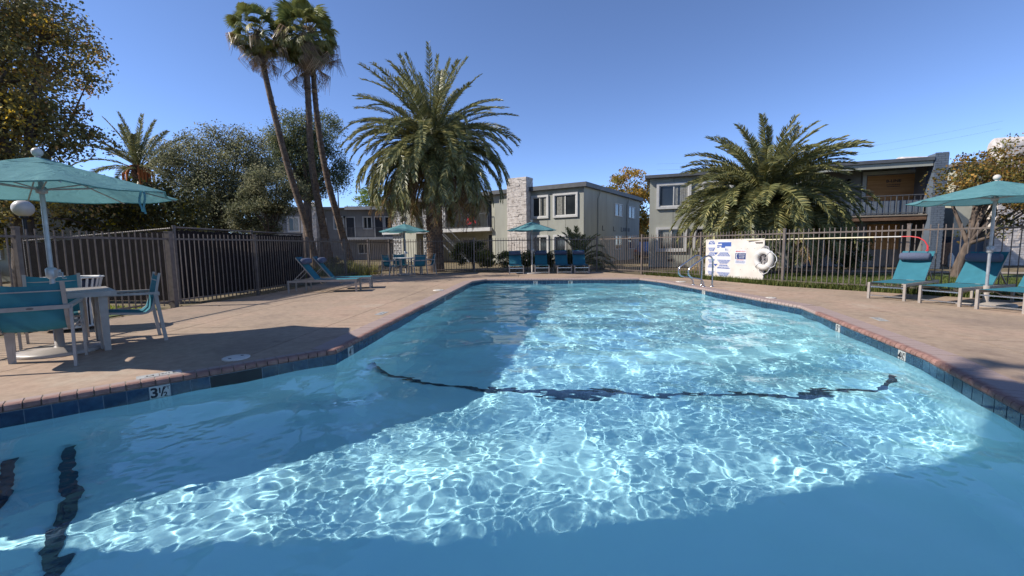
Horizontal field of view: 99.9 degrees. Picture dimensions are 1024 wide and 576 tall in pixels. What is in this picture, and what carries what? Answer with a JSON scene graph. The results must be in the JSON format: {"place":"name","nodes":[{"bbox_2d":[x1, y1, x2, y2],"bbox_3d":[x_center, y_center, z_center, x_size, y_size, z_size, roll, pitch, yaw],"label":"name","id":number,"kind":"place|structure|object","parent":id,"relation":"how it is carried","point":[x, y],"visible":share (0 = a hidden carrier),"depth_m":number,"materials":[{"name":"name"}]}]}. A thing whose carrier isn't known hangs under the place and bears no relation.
{"place":"outdoors","nodes":[
{"label":"outdoors","id":0,"kind":"place"},
{"bbox_2d":[0,256,1023,337],"bbox_3d":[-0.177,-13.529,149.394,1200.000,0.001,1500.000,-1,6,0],"label":"ground","id":1,"kind":"structure","parent":0,"point":[630,267],"depth_m":19.47,"materials":[{"name":"green plant"}]},
{"bbox_2d":[10,200,34,242],"bbox_3d":[-12.314,-0.971,10.942,0.420,2.500,0.420,-1,6,0],"label":"globe lamp","id":2,"kind":"object","parent":1,"relation":"on","point":[23,210],"visible":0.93,"depth_m":10.77,"materials":[{"name":"white glass"}]},
{"bbox_2d":[0,0,127,286],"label":"yellowing tree","id":3,"kind":"object","parent":1,"relation":"on","point":[33,116],"visible":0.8,"depth_m":14.58,"materials":[{"name":"green plant"}]},
{"bbox_2d":[0,200,167,281],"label":"pale house","id":4,"kind":"structure","parent":1,"relation":"on","point":[4,269],"depth_m":18.59,"materials":[{"name":"paint"}]},
{"bbox_2d":[0,226,178,333],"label":"picket fence","id":5,"kind":"object","parent":1,"relation":"on","point":[169,259],"visible":0.65,"depth_m":7.82,"materials":[{"name":"grey metal"}]},
{"bbox_2d":[23,228,170,300],"bbox_3d":[-9.630,-0.504,10.014,4.060,1.725,0.073,0,6,9],"label":"fence","id":6,"kind":"object","parent":1,"relation":"on","point":[43,257],"visible":0.5,"depth_m":9.92,"materials":[{"name":"metal"}]},
{"bbox_2d":[0,172,213,249],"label":"hedge","id":7,"kind":"object","parent":1,"relation":"on","point":[137,219],"visible":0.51,"depth_m":16.92,"materials":[{"name":"green plant"}]},
{"bbox_2d":[71,111,194,219],"bbox_3d":[-23.648,-5.999,27.666,5.961,9.773,6.387,-1,6,0],"label":"date palm","id":8,"kind":"object","parent":1,"relation":"on","point":[133,156],"visible":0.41,"depth_m":26.71,"materials":[{"name":"green plant"}]},
{"bbox_2d":[139,119,288,234],"bbox_3d":[-17.470,-5.373,25.771,8.128,8.763,6.030,-1,6,0],"label":"grey green tree","id":9,"kind":"object","parent":1,"relation":"on","point":[221,177],"visible":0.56,"depth_m":24.56,"materials":[{"name":"green plant"}]},
{"bbox_2d":[172,225,304,303],"bbox_3d":[-7.450,-0.791,12.399,0.072,1.770,5.427,0,6,3],"label":"fence","id":10,"kind":"object","parent":1,"relation":"on","point":[176,232],"visible":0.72,"depth_m":11.30,"materials":[{"name":"metal"}]},
{"bbox_2d":[217,161,309,234],"bbox_3d":[-13.685,-3.894,24.117,4.532,6.028,3.760,2,6,25],"label":"grey green tree","id":11,"kind":"object","parent":1,"relation":"on","point":[254,203],"visible":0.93,"depth_m":23.36,"materials":[{"name":"green plant"}]},
{"bbox_2d":[222,1,317,267],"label":"fan palm","id":12,"kind":"object","parent":1,"relation":"on","point":[258,48],"visible":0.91,"depth_m":20.77,"materials":[{"name":"green plant"}]},
{"bbox_2d":[173,234,390,303],"bbox_3d":[-6.702,-0.934,14.736,0.714,1.615,11.394,0,6,6],"label":"picket fence","id":13,"kind":"object","parent":1,"relation":"on","point":[343,252],"visible":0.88,"depth_m":11.79,"materials":[{"name":"grey metal"}]},
{"bbox_2d":[15,271,592,335],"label":"fallen leaves","id":14,"kind":"object","parent":1,"relation":"on","point":[367,275],"visible":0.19,"depth_m":19.37,"materials":[{"name":"brown plant"}]},
{"bbox_2d":[259,105,356,257],"bbox_3d":[-17.880,-8.871,37.271,8.813,13.473,5.264,-1,6,0],"label":"tall loose tree","id":15,"kind":"object","parent":1,"relation":"on","point":[298,158],"visible":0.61,"depth_m":36.46,"materials":[{"name":"green plant"}]},
{"bbox_2d":[270,0,347,260],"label":"fan palm","id":16,"kind":"object","parent":1,"relation":"on","point":[306,57],"visible":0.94,"depth_m":20.83,"materials":[{"name":"green plant"}]},
{"bbox_2d":[285,4,353,262],"bbox_3d":[-9.967,-7.433,22.183,2.930,13.244,2.846,5,8,43],"label":"fan palm","id":17,"kind":"object","parent":1,"relation":"on","point":[334,204],"visible":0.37,"depth_m":21.94,"materials":[{"name":"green plant"}]},
{"bbox_2d":[260,190,401,259],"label":"apartment block","id":18,"kind":"structure","parent":1,"relation":"on","point":[359,222],"depth_m":41.79,"materials":[{"name":"grey paint"}]},
{"bbox_2d":[287,217,300,231],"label":"window","id":19,"kind":"structure","parent":18,"relation":"in","point":[293,225],"depth_m":41.63,"materials":[{"name":"grey glass"}]},
{"bbox_2d":[333,216,344,229],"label":"window","id":20,"kind":"structure","parent":18,"relation":"in","point":[334,223],"depth_m":41.74,"materials":[{"name":"grey glass"}]},
{"bbox_2d":[345,217,355,235],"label":"door","id":21,"kind":"structure","parent":18,"relation":"in","point":[350,221],"depth_m":41.81,"materials":[{"name":"grey paint"}]},
{"bbox_2d":[358,243,370,253],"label":"window","id":22,"kind":"structure","parent":18,"relation":"in","point":[365,251],"depth_m":42.08,"materials":[{"name":"grey glass"}]},
{"bbox_2d":[362,216,372,228],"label":"window","id":23,"kind":"structure","parent":18,"relation":"in","point":[367,223],"depth_m":41.84,"materials":[{"name":"white glass"}]},
{"bbox_2d":[374,216,383,236],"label":"door","id":24,"kind":"structure","parent":18,"relation":"in","point":[378,222],"depth_m":41.88,"materials":[{"name":"grey paint"}]},
{"bbox_2d":[384,216,391,228],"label":"window","id":25,"kind":"structure","parent":18,"relation":"in","point":[386,222],"depth_m":41.89,"materials":[{"name":"grey glass"}]},
{"bbox_2d":[323,256,353,270],"bbox_3d":[-7.510,-0.896,18.607,1.385,0.979,1.014,-2,6,-13],"label":"shrub","id":26,"kind":"object","parent":1,"relation":"on","point":[336,261],"visible":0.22,"depth_m":18.46,"materials":[{"name":"green plant"}]},
{"bbox_2d":[306,260,380,277],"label":"grass clumps","id":27,"kind":"object","parent":1,"relation":"on","point":[371,269],"visible":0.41,"depth_m":18.38,"materials":[{"name":"green plant"}]},
{"bbox_2d":[351,184,388,205],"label":"pine like tree","id":28,"kind":"object","parent":1,"relation":"on","point":[365,196],"visible":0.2,"depth_m":56.24,"materials":[{"name":"green plant"}]},
{"bbox_2d":[338,41,520,271],"bbox_3d":[-3.794,-5.935,20.768,8.595,10.484,8.280,-1,6,0],"label":"date palm","id":29,"kind":"object","parent":1,"relation":"on","point":[432,162],"visible":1,"depth_m":19.25,"materials":[{"name":"green plant"}]},
{"bbox_2d":[382,191,495,262],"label":"balcony wing","id":30,"kind":"structure","parent":1,"relation":"on","point":[486,229],"depth_m":32.86,"materials":[{"name":"beige paint"}]},
{"bbox_2d":[461,237,475,252],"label":"window","id":31,"kind":"structure","parent":30,"relation":"in","point":[470,238],"depth_m":33.00,"materials":[{"name":"glass"}]},
{"bbox_2d":[487,200,491,226],"bbox_3d":[-1.431,-5.422,31.561,1.010,2.080,0.050,3,7,33],"label":"door","id":32,"kind":"structure","parent":30,"relation":"in","point":[489,201],"depth_m":31.66,"materials":[{"name":"grey paint"}]},
{"bbox_2d":[488,234,492,260],"bbox_3d":[-1.356,-2.962,31.777,1.010,2.080,0.050,3,7,33],"label":"door","id":33,"kind":"structure","parent":30,"relation":"in","point":[489,235],"depth_m":31.90,"materials":[{"name":"grey paint"}]},
{"bbox_2d":[449,240,490,268],"bbox_3d":[-2.216,-1.694,22.413,2.327,1.688,1.441,-1,6,0],"label":"clipped hedge","id":34,"kind":"object","parent":1,"relation":"on","point":[479,243],"visible":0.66,"depth_m":22.30,"materials":[{"name":"green plant"}]},
{"bbox_2d":[475,250,499,270],"bbox_3d":[-1.234,-1.334,21.292,1.319,1.159,1.055,-2,6,-16],"label":"shrub","id":35,"kind":"object","parent":1,"relation":"on","point":[483,256],"visible":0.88,"depth_m":21.11,"materials":[{"name":"green plant"}]},
{"bbox_2d":[389,236,597,272],"bbox_3d":[-0.978,-1.497,19.672,9.699,1.615,0.455,0,6,5],"label":"picket fence","id":36,"kind":"object","parent":1,"relation":"on","point":[495,240],"visible":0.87,"depth_m":19.54,"materials":[{"name":"grey metal"}]},
{"bbox_2d":[496,250,515,270],"bbox_3d":[-0.152,-1.311,21.174,1.190,1.108,1.086,4,7,39],"label":"shrub","id":37,"kind":"object","parent":1,"relation":"on","point":[500,257],"visible":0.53,"depth_m":21.03,"materials":[{"name":"green plant"}]},
{"bbox_2d":[0,272,1023,401],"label":"pool deck","id":38,"kind":"structure","parent":1,"relation":"on","point":[213,334],"depth_m":6.45,"materials":[{"name":"beige concrete"}]},
{"bbox_2d":[0,280,88,365],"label":"dining armchair","id":39,"kind":"object","parent":38,"relation":"on","point":[37,308],"visible":1,"depth_m":4.38,"materials":[{"name":"teal fabric"}]},
{"bbox_2d":[17,273,89,349],"bbox_3d":[-5.940,0.281,5.572,0.615,0.905,0.652,-6,8,-43],"label":"dining armchair","id":40,"kind":"object","parent":38,"relation":"on","point":[72,281],"visible":0.19,"depth_m":5.70,"materials":[{"name":"teal fabric"}]},
{"bbox_2d":[4,286,116,363],"bbox_3d":[-5.455,0.404,5.158,1.000,0.724,1.000,4,7,41],"label":"slatted table","id":41,"kind":"object","parent":38,"relation":"on","point":[101,293],"visible":0.58,"depth_m":5.15,"materials":[{"name":"beige paint"}]},
{"bbox_2d":[42,275,103,329],"bbox_3d":[-6.778,0.210,6.594,0.840,0.762,0.835,-1,6,0],"label":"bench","id":42,"kind":"object","parent":38,"relation":"on","point":[87,281],"visible":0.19,"depth_m":6.59,"materials":[{"name":"white paint"}]},
{"bbox_2d":[0,148,177,359],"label":"patio umbrella","id":43,"kind":"object","parent":38,"relation":"on","point":[37,177],"visible":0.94,"depth_m":5.04,"materials":[{"name":"teal fabric"}]},
{"bbox_2d":[94,272,167,348],"bbox_3d":[-5.034,0.259,5.671,0.615,0.905,0.652,5,8,44],"label":"dining armchair","id":44,"kind":"object","parent":38,"relation":"on","point":[152,293],"visible":0.81,"depth_m":5.67,"materials":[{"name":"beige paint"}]},
{"bbox_2d":[136,369,181,379],"bbox_3d":[-3.409,0.836,4.158,0.340,0.004,0.130,-6,8,-42],"label":"depth marker","id":45,"kind":"object","parent":38,"relation":"on","point":[157,374],"visible":1,"depth_m":4.15,"materials":[{"name":"white tile"}]},
{"bbox_2d":[221,354,249,360],"bbox_3d":[-3.050,0.771,4.755,0.270,0.022,0.270,1,6,20],"label":"skimmer lid","id":46,"kind":"object","parent":38,"relation":"on","point":[237,357],"visible":1,"depth_m":4.73,"materials":[{"name":"white plastic"}]},
{"bbox_2d":[287,257,361,293],"bbox_3d":[-5.157,-0.388,11.869,1.780,0.972,0.620,-2,6,-8],"label":"sun lounger","id":47,"kind":"object","parent":38,"relation":"on","point":[304,263],"visible":1,"depth_m":11.70,"materials":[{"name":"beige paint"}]},
{"bbox_2d":[305,256,372,290],"bbox_3d":[-5.074,-0.468,12.669,1.780,0.972,0.620,-2,6,-13],"label":"sun lounger","id":48,"kind":"object","parent":38,"relation":"on","point":[320,261],"visible":0.83,"depth_m":12.58,"materials":[{"name":"beige paint"}]},
{"bbox_2d":[381,254,402,276],"bbox_3d":[-5.055,-0.961,18.011,0.615,0.905,0.652,4,7,40],"label":"dining armchair","id":49,"kind":"object","parent":38,"relation":"on","point":[386,261],"visible":0.98,"depth_m":17.89,"materials":[{"name":"teal fabric"}]},
{"bbox_2d":[392,254,409,273],"bbox_3d":[-4.981,-1.085,19.259,0.615,0.905,0.652,-4,7,-30],"label":"dining armchair","id":50,"kind":"object","parent":38,"relation":"on","point":[396,263],"visible":0.52,"depth_m":19.39,"materials":[{"name":"beige paint"}]},
{"bbox_2d":[393,257,413,273],"bbox_3d":[-4.613,-0.952,18.691,1.080,0.738,1.080,-2,6,-10],"label":"dining table","id":51,"kind":"object","parent":38,"relation":"on","point":[410,258],"visible":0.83,"depth_m":18.45,"materials":[{"name":"white paint"}]},
{"bbox_2d":[379,221,429,274],"bbox_3d":[-4.623,-1.726,18.614,1.996,2.294,1.996,-1,6,2],"label":"patio umbrella","id":52,"kind":"object","parent":38,"relation":"on","point":[404,228],"visible":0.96,"depth_m":18.28,"materials":[{"name":"teal fabric"}]},
{"bbox_2d":[408,254,427,275],"bbox_3d":[-3.973,-0.984,18.109,0.615,0.905,0.652,-5,7,-38],"label":"dining armchair","id":53,"kind":"object","parent":38,"relation":"on","point":[419,260],"visible":0.99,"depth_m":17.94,"materials":[{"name":"beige paint"}]},
{"bbox_2d":[421,253,436,274],"bbox_3d":[-3.703,-1.070,18.943,0.652,0.905,0.615,-3,6,-20],"label":"dining armchair","id":54,"kind":"object","parent":38,"relation":"on","point":[433,261],"visible":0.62,"depth_m":18.78,"materials":[{"name":"beige paint"}]},
{"bbox_2d":[508,251,523,273],"bbox_3d":[0.154,-1.145,18.818,0.620,0.972,1.780,-1,6,-2],"label":"sun lounger","id":55,"kind":"object","parent":38,"relation":"on","point":[514,258],"visible":0.99,"depth_m":19.17,"materials":[{"name":"blue fabric"}]},
{"bbox_2d":[507,219,554,273],"bbox_3d":[0.847,-1.754,18.217,1.959,2.284,1.959,1,6,17],"label":"patio umbrella","id":56,"kind":"object","parent":38,"relation":"on","point":[531,226],"visible":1,"depth_m":17.93,"materials":[{"name":"teal fabric"}]},
{"bbox_2d":[534,250,549,273],"bbox_3d":[1.286,-1.164,18.868,0.620,0.972,1.780,-1,6,2],"label":"sun lounger","id":57,"kind":"object","parent":38,"relation":"on","point":[540,257],"visible":0.98,"depth_m":19.22,"materials":[{"name":"beige paint"}]},
{"bbox_2d":[553,250,571,273],"bbox_3d":[2.185,-1.166,18.769,0.620,0.972,1.780,-1,6,0],"label":"sun lounger","id":58,"kind":"object","parent":38,"relation":"on","point":[560,257],"visible":1,"depth_m":19.12,"materials":[{"name":"beige paint"}]},
{"bbox_2d":[571,250,589,273],"bbox_3d":[2.932,-1.161,18.619,0.620,0.972,1.780,0,6,3],"label":"sun lounger","id":59,"kind":"object","parent":38,"relation":"on","point":[578,256],"visible":0.98,"depth_m":18.97,"materials":[{"name":"beige paint"}]},
{"bbox_2d":[678,255,702,284],"bbox_3d":[5.131,-0.519,12.346,0.777,0.875,0.110,-1,6,-5],"label":"pool handrail","id":60,"kind":"object","parent":38,"relation":"on","point":[689,277],"visible":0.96,"depth_m":12.34,"materials":[{"name":"silver metal"}]},
{"bbox_2d":[687,255,713,286],"bbox_3d":[5.192,-0.466,11.809,0.777,0.875,0.110,-1,6,-5],"label":"pool handrail","id":61,"kind":"object","parent":38,"relation":"on","point":[699,278],"visible":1,"depth_m":11.79,"materials":[{"name":"silver metal"}]},
{"bbox_2d":[867,251,938,300],"bbox_3d":[8.378,-0.299,9.171,1.780,0.972,0.620,-4,7,-30],"label":"sun lounger","id":62,"kind":"object","parent":38,"relation":"on","point":[912,267],"visible":0.98,"depth_m":9.25,"materials":[{"name":"teal fabric"}]},
{"bbox_2d":[905,175,1023,307],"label":"patio umbrella","id":63,"kind":"object","parent":38,"relation":"on","point":[995,192],"visible":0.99,"depth_m":7.70,"materials":[{"name":"teal fabric"}]},
{"bbox_2d":[918,251,1015,306],"bbox_3d":[8.734,-0.211,8.235,1.780,0.972,0.620,-3,6,-20],"label":"sun lounger","id":64,"kind":"object","parent":38,"relation":"on","point":[971,276],"visible":0.93,"depth_m":8.25,"materials":[{"name":"beige paint"}]},
{"bbox_2d":[974,276,1023,313],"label":"sun lounger","id":65,"kind":"object","parent":38,"relation":"on","point":[1019,288],"visible":1,"depth_m":7.41,"materials":[{"name":"beige paint"}]},
{"bbox_2d":[520,249,537,270],"bbox_3d":[0.747,-1.329,20.987,1.080,1.156,1.108,2,6,28],"label":"shrub","id":66,"kind":"object","parent":1,"relation":"on","point":[526,254],"visible":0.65,"depth_m":20.79,"materials":[{"name":"green plant"}]},
{"bbox_2d":[539,251,553,269],"bbox_3d":[1.750,-1.282,20.983,1.074,1.038,0.896,-1,6,0],"label":"shrub","id":67,"kind":"object","parent":1,"relation":"on","point":[550,259],"visible":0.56,"depth_m":20.74,"materials":[{"name":"green plant"}]},
{"bbox_2d":[492,177,643,262],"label":"apartment block","id":68,"kind":"structure","parent":1,"relation":"on","point":[588,209],"depth_m":27.49,"materials":[{"name":"grey paint"}]},
{"bbox_2d":[531,195,548,218],"bbox_3d":[1.756,-5.121,27.230,1.260,1.450,0.110,3,7,33],"label":"window","id":69,"kind":"structure","parent":68,"relation":"in","point":[540,203],"depth_m":27.21,"materials":[{"name":"grey paint"}]},
{"bbox_2d":[531,235,548,254],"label":"window","id":70,"kind":"structure","parent":68,"relation":"in","point":[541,237],"depth_m":27.43,"materials":[{"name":"white glass"}]},
{"bbox_2d":[553,235,572,253],"bbox_3d":[3.286,-2.652,26.499,1.670,1.280,0.110,3,7,33],"label":"window","id":71,"kind":"structure","parent":68,"relation":"in","point":[563,245],"depth_m":26.66,"materials":[{"name":"white glass"}]},
{"bbox_2d":[553,192,577,217],"bbox_3d":[3.254,-5.055,26.261,1.670,1.470,0.110,3,7,33],"label":"window","id":72,"kind":"structure","parent":68,"relation":"in","point":[564,204],"depth_m":26.25,"materials":[{"name":"grey paint"}]},
{"bbox_2d":[614,236,621,249],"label":"window","id":73,"kind":"structure","parent":68,"relation":"in","point":[618,243],"depth_m":30.92,"materials":[{"name":"white glass"}]},
{"bbox_2d":[615,203,622,216],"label":"window","id":74,"kind":"structure","parent":68,"relation":"in","point":[618,207],"depth_m":30.76,"materials":[{"name":"grey paint"}]},
{"bbox_2d":[628,206,634,218],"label":"window","id":75,"kind":"structure","parent":68,"relation":"in","point":[631,210],"depth_m":33.20,"materials":[{"name":"grey paint"}]},
{"bbox_2d":[628,236,634,248],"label":"window","id":76,"kind":"structure","parent":68,"relation":"in","point":[633,246],"depth_m":33.68,"materials":[{"name":"white glass"}]},
{"bbox_2d":[564,253,572,269],"bbox_3d":[2.889,-1.277,21.350,1.149,0.927,1.036,-1,6,0],"label":"shrub","id":77,"kind":"object","parent":1,"relation":"on","point":[570,260],"visible":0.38,"depth_m":21.13,"materials":[{"name":"green plant"}]},
{"bbox_2d":[541,226,617,269],"bbox_3d":[3.480,-1.876,22.279,4.171,2.720,3.878,-1,6,0],"label":"date palm","id":78,"kind":"object","parent":1,"relation":"on","point":[573,235],"visible":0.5,"depth_m":21.84,"materials":[{"name":"green plant"}]},
{"bbox_2d":[603,166,649,240],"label":"orange tree","id":79,"kind":"object","parent":1,"relation":"on","point":[635,190],"visible":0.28,"depth_m":42.69,"materials":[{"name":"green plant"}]},
{"bbox_2d":[634,241,647,257],"bbox_3d":[11.255,-3.180,35.867,1.716,1.420,4.320,2,6,25],"label":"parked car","id":80,"kind":"object","parent":1,"relation":"on","point":[637,249],"visible":0.18,"depth_m":34.24,"materials":[{"name":"blue metal"}]},
{"bbox_2d":[639,217,648,240],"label":"background tree","id":81,"kind":"object","parent":1,"relation":"on","point":[647,232],"visible":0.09,"depth_m":62.74,"materials":[{"name":"green plant"}]},
{"bbox_2d":[645,152,949,268],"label":"apartment block","id":82,"kind":"structure","parent":1,"relation":"on","point":[894,185],"depth_m":19.65,"materials":[{"name":"grey paint"}]},
{"bbox_2d":[656,227,686,251],"bbox_3d":[8.018,-2.448,21.666,1.480,1.240,0.110,1,6,20],"label":"window","id":83,"kind":"structure","parent":82,"relation":"in","point":[659,230],"depth_m":21.69,"materials":[{"name":"white glass"}]},
{"bbox_2d":[656,182,691,209],"bbox_3d":[8.056,-4.595,21.429,1.620,1.280,0.110,1,6,20],"label":"window","id":84,"kind":"structure","parent":82,"relation":"in","point":[669,195],"depth_m":21.46,"materials":[{"name":"grey paint"}]},
{"bbox_2d":[693,226,720,251],"bbox_3d":[9.639,-2.409,21.061,1.400,1.240,0.110,1,6,20],"label":"window","id":85,"kind":"structure","parent":82,"relation":"in","point":[699,229],"depth_m":21.22,"materials":[{"name":"grey paint"}]},
{"bbox_2d":[701,180,733,201],"bbox_3d":[9.892,-4.552,20.744,1.400,1.280,0.110,1,6,20],"label":"window","id":86,"kind":"structure","parent":82,"relation":"in","point":[715,180],"depth_m":20.76,"materials":[{"name":"grey paint"}]},
{"bbox_2d":[861,169,915,201],"bbox_3d":[17.221,-4.510,19.503,2.200,1.590,0.060,1,6,20],"label":"boarded window","id":87,"kind":"structure","parent":82,"relation":"in","point":[903,184],"depth_m":19.51,"materials":[{"name":"grey paint"}]},
{"bbox_2d":[640,221,1023,293],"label":"picket fence","id":88,"kind":"object","parent":1,"relation":"on","point":[908,230],"visible":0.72,"depth_m":11.04,"materials":[{"name":"grey metal"}]},
{"bbox_2d":[599,235,639,272],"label":"pool gate","id":89,"kind":"structure","parent":88,"relation":"attached to","point":[622,238],"depth_m":18.19,"materials":[{"name":"grey metal"}]},
{"bbox_2d":[705,238,764,279],"bbox_3d":[6.924,-0.927,13.493,0.022,1.210,2.170,-3,6,-21],"label":"notice board","id":90,"kind":"object","parent":88,"relation":"attached to","point":[721,252],"visible":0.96,"depth_m":13.52,"materials":[{"name":"beige paint"}]},
{"bbox_2d":[735,250,745,263],"bbox_3d":[7.022,-0.949,13.219,0.006,0.438,0.403,-3,6,-21],"label":"emergency sign","id":91,"kind":"object","parent":90,"relation":"attached to","point":[740,256],"visible":1,"depth_m":13.21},
{"bbox_2d":[753,248,776,274],"bbox_3d":[7.267,-0.758,12.339,0.172,0.766,0.746,-3,6,-21],"label":"life ring","id":92,"kind":"object","parent":90,"relation":"hanging from","point":[768,253],"visible":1,"depth_m":12.30,"materials":[{"name":"white paint"}]},
{"bbox_2d":[747,236,928,250],"bbox_3d":[8.064,-1.076,11.139,0.033,0.458,4.122,-4,6,-29],"label":"rescue hook","id":93,"kind":"object","parent":88,"relation":"attached to","point":[927,249],"visible":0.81,"depth_m":10.66,"materials":[{"name":"white paint"}]},
{"bbox_2d":[755,242,769,264],"bbox_3d":[7.261,-0.971,12.476,0.085,0.730,0.532,-3,6,-18],"label":"rope coil","id":94,"kind":"object","parent":93,"relation":"hanging from","point":[763,258],"visible":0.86,"depth_m":12.41,"materials":[{"name":"white fabric"}]},
{"bbox_2d":[777,270,1023,273],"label":"concrete walk","id":95,"kind":"structure","parent":1,"relation":"on","point":[894,271],"depth_m":16.89,"materials":[{"name":"beige concrete"}]},
{"bbox_2d":[940,242,950,264],"bbox_3d":[20.375,-1.633,20.482,1.290,1.090,0.035,-1,6,0],"label":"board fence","id":96,"kind":"object","parent":1,"relation":"on","point":[947,249],"visible":0.33,"depth_m":20.46,"materials":[{"name":"brown wood"}]},
{"bbox_2d":[942,136,1023,265],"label":"apartment block","id":97,"kind":"structure","parent":1,"relation":"on","point":[964,213],"depth_m":19.56,"materials":[{"name":"paint"}]},
{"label":"pool basin","id":98,"kind":"structure","parent":1,"relation":"in","visible":0},
{"bbox_2d":[0,283,1023,575],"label":"pool water","id":99,"kind":"structure","parent":98,"relation":"in","point":[582,429],"depth_m":2.74,"materials":[{"name":"blue liquid"}]},
{"bbox_2d":[0,278,1023,414],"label":"pool coping","id":100,"kind":"object","parent":98,"relation":"on","point":[1007,391],"visible":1,"depth_m":4.60,"materials":[{"name":"beige concrete"}]},
{"bbox_2d":[0,280,1023,428],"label":"waterline tile band","id":101,"kind":"object","parent":98,"relation":"attached to","point":[146,393],"visible":0.7,"depth_m":4.42,"materials":[{"name":"tile"}]},
{"bbox_2d":[1,0,1023,232],"label":"sky","id":102,"kind":"structure","parent":0,"point":[595,88],"materials":[{"name":"blue"}]},
{"bbox_2d":[643,270,1023,300],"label":"lawn","id":103,"kind":"structure","parent":0,"point":[1004,275],"depth_m":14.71,"materials":[{"name":"green plant"}]},
{"bbox_2d":[670,112,882,274],"bbox_3d":[9.864,-3.341,16.683,6.884,6.295,6.976,-1,6,0],"label":"date palm","id":104,"kind":"object","parent":103,"relation":"on","point":[768,191],"visible":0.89,"depth_m":15.23,"materials":[{"name":"green plant"}]},
{"bbox_2d":[827,236,873,274],"bbox_3d":[11.782,-1.041,14.897,1.409,1.494,1.276,-1,6,0],"label":"shrub","id":105,"kind":"object","parent":103,"relation":"on","point":[853,259],"visible":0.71,"depth_m":14.71,"materials":[{"name":"green plant"}]},
{"bbox_2d":[919,133,1023,277],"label":"leaning tree","id":106,"kind":"object","parent":103,"relation":"on","point":[987,172],"visible":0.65,"depth_m":13.43,"materials":[{"name":"yellow plant"}]},
{"bbox_2d":[947,253,953,266],"bbox_3d":[19.985,-1.284,19.595,0.220,0.620,0.214,-1,6,0],"label":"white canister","id":107,"kind":"object","parent":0,"point":[948,260],"visible":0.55,"depth_m":19.54,"materials":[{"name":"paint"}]},
{"label":"lawn","id":108,"kind":"structure","parent":0,"visible":0},
{"bbox_2d":[108,304,143,308],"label":"grass","id":109,"kind":"structure","parent":108,"relation":"on","point":[113,307],"depth_m":8.95,"materials":[{"name":"green plant"}]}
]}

